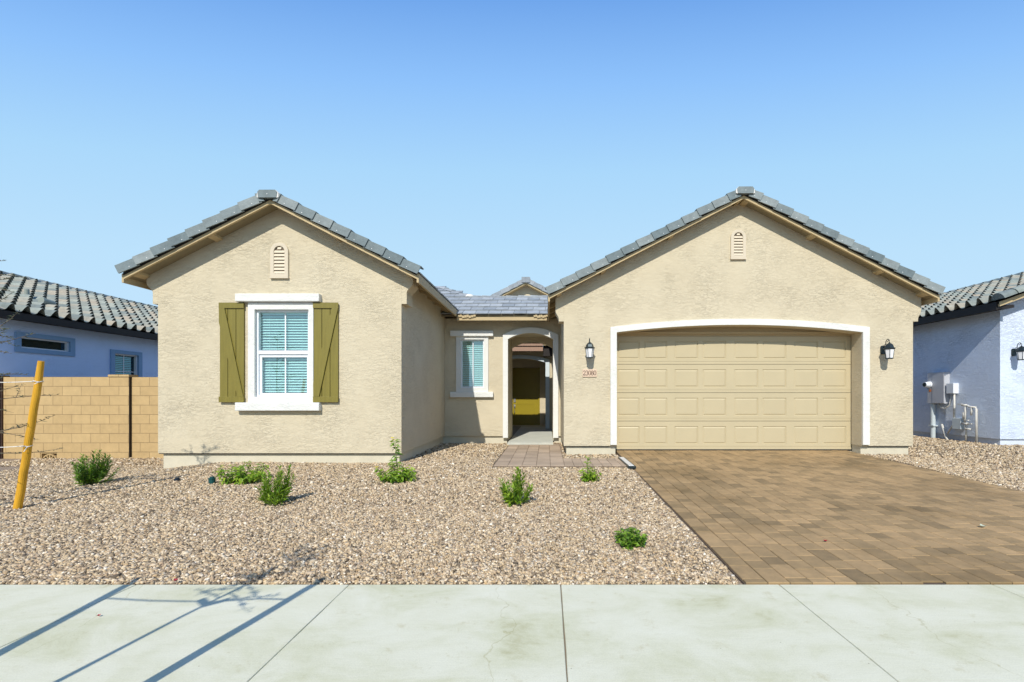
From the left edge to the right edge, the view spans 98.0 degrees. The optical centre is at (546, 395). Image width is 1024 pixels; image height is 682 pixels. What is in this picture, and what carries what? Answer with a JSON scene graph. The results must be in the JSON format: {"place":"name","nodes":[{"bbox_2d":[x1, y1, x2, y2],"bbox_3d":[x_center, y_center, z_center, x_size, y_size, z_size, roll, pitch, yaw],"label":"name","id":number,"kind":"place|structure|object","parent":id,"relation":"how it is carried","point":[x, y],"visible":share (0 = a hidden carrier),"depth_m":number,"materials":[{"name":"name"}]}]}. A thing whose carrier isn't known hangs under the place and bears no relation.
{"place":"outdoors","nodes":[
{"label":"outdoors","id":0,"kind":"place"},
{"bbox_2d":[0,585,1023,681],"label":"sidewalk","id":1,"kind":"structure","parent":0,"point":[515,633],"depth_m":2.54,"materials":[{"name":"concrete"}]},
{"bbox_2d":[0,435,1023,585],"bbox_3d":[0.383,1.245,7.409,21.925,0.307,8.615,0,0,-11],"label":"gravel","id":2,"kind":"structure","parent":0,"point":[51,533],"depth_m":4.51,"materials":[{"name":"beige gravel"}]},
{"bbox_2d":[0,375,9,458],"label":"gate post","id":3,"kind":"object","parent":2,"relation":"on","point":[1,418],"visible":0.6,"depth_m":9.53,"materials":[{"name":"brown metal"}]},
{"bbox_2d":[13,361,44,508],"bbox_3d":[-5.974,0.529,5.115,0.356,1.869,0.077,0,0,0],"label":"tree stake","id":4,"kind":"object","parent":2,"relation":"on","point":[27,453],"visible":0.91,"depth_m":5.09,"materials":[{"name":"wood"}]},
{"bbox_2d":[0,445,32,451],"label":"tie wire","id":5,"kind":"object","parent":4,"relation":"attached to","point":[18,446],"visible":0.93,"depth_m":5.08,"materials":[{"name":"grey metal"}]},
{"bbox_2d":[0,380,43,383],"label":"tie wire","id":6,"kind":"object","parent":4,"relation":"attached to","point":[22,381],"visible":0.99,"depth_m":5.07,"materials":[{"name":"grey metal"}]},
{"bbox_2d":[0,260,61,453],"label":"young tree","id":7,"kind":"object","parent":2,"relation":"on","point":[3,374],"visible":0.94,"depth_m":5.18,"materials":[{"name":"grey plant"}]},
{"bbox_2d":[0,270,157,376],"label":"blue neighbour house","id":8,"kind":"structure","parent":2,"relation":"on","point":[78,332],"depth_m":11.31,"materials":[{"name":"paint"}]},
{"bbox_2d":[14,331,74,356],"bbox_3d":[-11.783,-1.200,10.415,0.135,0.449,1.240,0,0,0],"label":"window","id":9,"kind":"structure","parent":8,"relation":"in","point":[33,343],"depth_m":10.40,"materials":[{"name":"blue plastic"}]},
{"bbox_2d":[110,349,141,376],"bbox_3d":[-11.783,-0.500,12.405,0.135,1.509,0.920,0,0,0],"label":"window","id":10,"kind":"structure","parent":8,"relation":"in","point":[122,362],"depth_m":12.44,"materials":[{"name":"blue glass"}]},
{"bbox_2d":[70,449,119,486],"bbox_3d":[-6.508,1.029,6.387,0.500,0.536,0.515,0,0,39],"label":"shrub","id":11,"kind":"object","parent":2,"relation":"on","point":[93,473],"visible":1,"depth_m":6.32,"materials":[{"name":"green plant"}]},
{"bbox_2d":[208,476,215,483],"bbox_3d":[-4.768,1.215,6.324,0.094,0.128,0.092,0,0,0],"label":"irrigation riser","id":12,"kind":"object","parent":2,"relation":"on","point":[211,479],"visible":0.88,"depth_m":6.29,"materials":[{"name":"green plastic"}]},
{"bbox_2d":[213,461,271,484],"bbox_3d":[-4.333,1.150,6.393,0.771,0.383,0.584,0,0,0],"label":"shrub","id":13,"kind":"object","parent":2,"relation":"on","point":[240,477],"visible":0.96,"depth_m":6.28,"materials":[{"name":"green plant"}]},
{"bbox_2d":[254,464,297,505],"bbox_3d":[-3.181,1.055,5.217,0.460,0.518,0.433,0,0,-31],"label":"shrub","id":14,"kind":"object","parent":2,"relation":"on","point":[276,497],"visible":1,"depth_m":5.19,"materials":[{"name":"green plant"}]},
{"bbox_2d":[374,437,416,483],"bbox_3d":[-2.199,0.959,6.484,0.626,0.716,0.538,0,0,0],"label":"shrub","id":15,"kind":"object","parent":2,"relation":"on","point":[404,474],"visible":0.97,"depth_m":6.42,"materials":[{"name":"green plant"}]},
{"bbox_2d":[497,465,533,506],"bbox_3d":[-0.365,1.070,5.250,0.420,0.488,0.415,0,0,-39],"label":"shrub","id":16,"kind":"object","parent":2,"relation":"on","point":[510,497],"visible":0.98,"depth_m":5.23,"materials":[{"name":"green plant"}]},
{"bbox_2d":[114,186,945,467],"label":"stucco house","id":17,"kind":"structure","parent":2,"relation":"on","point":[746,318],"depth_m":8.97,"materials":[{"name":"beige paint"}]},
{"bbox_2d":[235,294,321,410],"bbox_3d":[-4.698,-0.761,7.850,1.468,2.043,0.250,0,0,0],"label":"window","id":18,"kind":"structure","parent":17,"relation":"in","point":[258,304],"depth_m":7.81,"materials":[{"name":"white plastic"}]},
{"bbox_2d":[450,331,492,396],"bbox_3d":[-1.877,-0.796,11.182,1.077,1.665,0.235,0,0,0],"label":"window","id":19,"kind":"structure","parent":17,"relation":"in","point":[473,389],"depth_m":11.12,"materials":[{"name":"white plastic"}]},
{"bbox_2d":[512,368,544,426],"bbox_3d":[-0.950,0.034,16.500,1.800,2.187,0.400,0,0,0],"label":"entry door","id":20,"kind":"structure","parent":17,"relation":"in","point":[525,381],"depth_m":16.66,"materials":[{"name":"yellow paint"}]},
{"bbox_2d":[584,338,594,358],"bbox_3d":[0.849,-0.946,8.834,0.210,0.406,0.270,0,0,0],"label":"wall lantern","id":21,"kind":"object","parent":17,"relation":"attached to","point":[589,348],"depth_m":8.74,"materials":[{"name":"metal"}]},
{"bbox_2d":[583,369,596,376],"bbox_3d":[0.864,-0.459,8.957,0.286,0.154,0.024,0,0,0],"label":"house number plaque","id":22,"kind":"object","parent":17,"relation":"attached to","point":[589,372],"visible":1,"depth_m":8.95,"materials":[{"name":"brown paint"}]},
{"bbox_2d":[615,336,851,450],"bbox_3d":[3.919,-0.047,9.317,4.995,2.415,0.057,0,0,0],"label":"garage door","id":23,"kind":"structure","parent":17,"relation":"in","point":[746,393],"depth_m":9.30,"materials":[{"name":"paint"}]},
{"bbox_2d":[880,339,894,358],"bbox_3d":[6.780,-0.931,8.834,0.210,0.406,0.270,0,0,0],"label":"wall lantern","id":24,"kind":"object","parent":17,"relation":"attached to","point":[888,349],"depth_m":8.76,"materials":[{"name":"metal"}]},
{"bbox_2d":[578,456,601,481],"bbox_3d":[0.617,1.092,6.455,0.347,0.418,0.361,0,0,0],"label":"shrub","id":25,"kind":"object","parent":2,"relation":"on","point":[589,476],"visible":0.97,"depth_m":6.39,"materials":[{"name":"green plant"}]},
{"bbox_2d":[618,457,635,467],"bbox_3d":[1.400,1.167,7.805,0.130,0.046,1.050,0,0,0],"label":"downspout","id":26,"kind":"object","parent":2,"relation":"on","point":[627,462],"visible":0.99,"depth_m":7.62,"materials":[{"name":"white metal"}]},
{"bbox_2d":[613,527,647,549],"bbox_3d":[0.750,1.264,3.969,0.300,0.218,0.288,0,0,0],"label":"shrub","id":27,"kind":"object","parent":2,"relation":"on","point":[630,537],"visible":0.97,"depth_m":3.90,"materials":[{"name":"green plant"}]},
{"bbox_2d":[957,404,977,442],"bbox_3d":[10.310,0.682,10.877,0.060,0.976,0.486,0,0,0],"label":"water pipe riser","id":28,"kind":"object","parent":2,"relation":"on","point":[964,422],"visible":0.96,"depth_m":10.77,"materials":[{"name":"beige paint"}]},
{"bbox_2d":[913,271,1023,444],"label":"white neighbour house","id":29,"kind":"structure","parent":2,"relation":"on","point":[969,338],"depth_m":10.81,"materials":[{"name":"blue paint"}]},
{"bbox_2d":[922,372,951,437],"bbox_3d":[10.261,0.280,11.666,0.297,1.800,0.638,0,0,0],"label":"electric meter panel","id":30,"kind":"object","parent":29,"relation":"attached to","point":[935,384],"visible":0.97,"depth_m":11.75,"materials":[{"name":"paint"}]},
{"bbox_2d":[940,418,964,439],"bbox_3d":[10.347,0.891,11.351,0.124,0.662,0.623,0,0,0],"label":"telephone box","id":31,"kind":"object","parent":29,"relation":"attached to","point":[957,423],"visible":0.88,"depth_m":11.18,"materials":[{"name":"grey plastic"}]},
{"bbox_2d":[946,383,966,441],"bbox_3d":[10.339,0.420,11.175,0.139,1.480,0.491,0,0,0],"label":"cable junction box","id":32,"kind":"object","parent":29,"relation":"attached to","point":[952,388],"visible":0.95,"depth_m":11.25,"materials":[{"name":"white plastic"}]},
{"bbox_2d":[1011,343,1023,359],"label":"wall lantern","id":33,"kind":"object","parent":29,"relation":"attached to","point":[1018,352],"depth_m":10.01,"materials":[{"name":"metal"}]},
{"bbox_2d":[0,0,1023,305],"label":"sky","id":34,"kind":"structure","parent":0,"point":[487,145],"materials":[{"name":"blue"}]},
{"bbox_2d":[507,427,552,444],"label":"porch slab","id":35,"kind":"structure","parent":0,"point":[532,435],"depth_m":12.03,"materials":[{"name":"concrete"}]},
{"bbox_2d":[511,427,551,437],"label":"courtyard paving","id":36,"kind":"structure","parent":0,"point":[514,430],"depth_m":14.68,"materials":[{"name":"concrete"}]},
{"bbox_2d":[493,445,626,467],"bbox_3d":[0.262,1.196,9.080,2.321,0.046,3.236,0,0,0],"label":"walkway","id":37,"kind":"structure","parent":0,"point":[515,455],"depth_m":8.20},
{"bbox_2d":[560,586,567,681],"bbox_3d":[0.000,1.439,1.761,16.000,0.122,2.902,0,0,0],"label":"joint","id":38,"kind":"object","parent":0,"point":[564,637],"depth_m":2.50,"materials":[{"name":"grey concrete"}]},
{"bbox_2d":[615,450,1023,585],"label":"driveway","id":39,"kind":"structure","parent":0,"point":[763,517],"depth_m":4.77,"materials":[{"name":"brown brick"}]},
{"label":"ground","id":40,"kind":"structure","parent":0,"visible":0},
{"bbox_2d":[3,375,163,458],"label":"block wall","id":41,"kind":"structure","parent":40,"relation":"on","point":[115,416],"depth_m":9.56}
]}

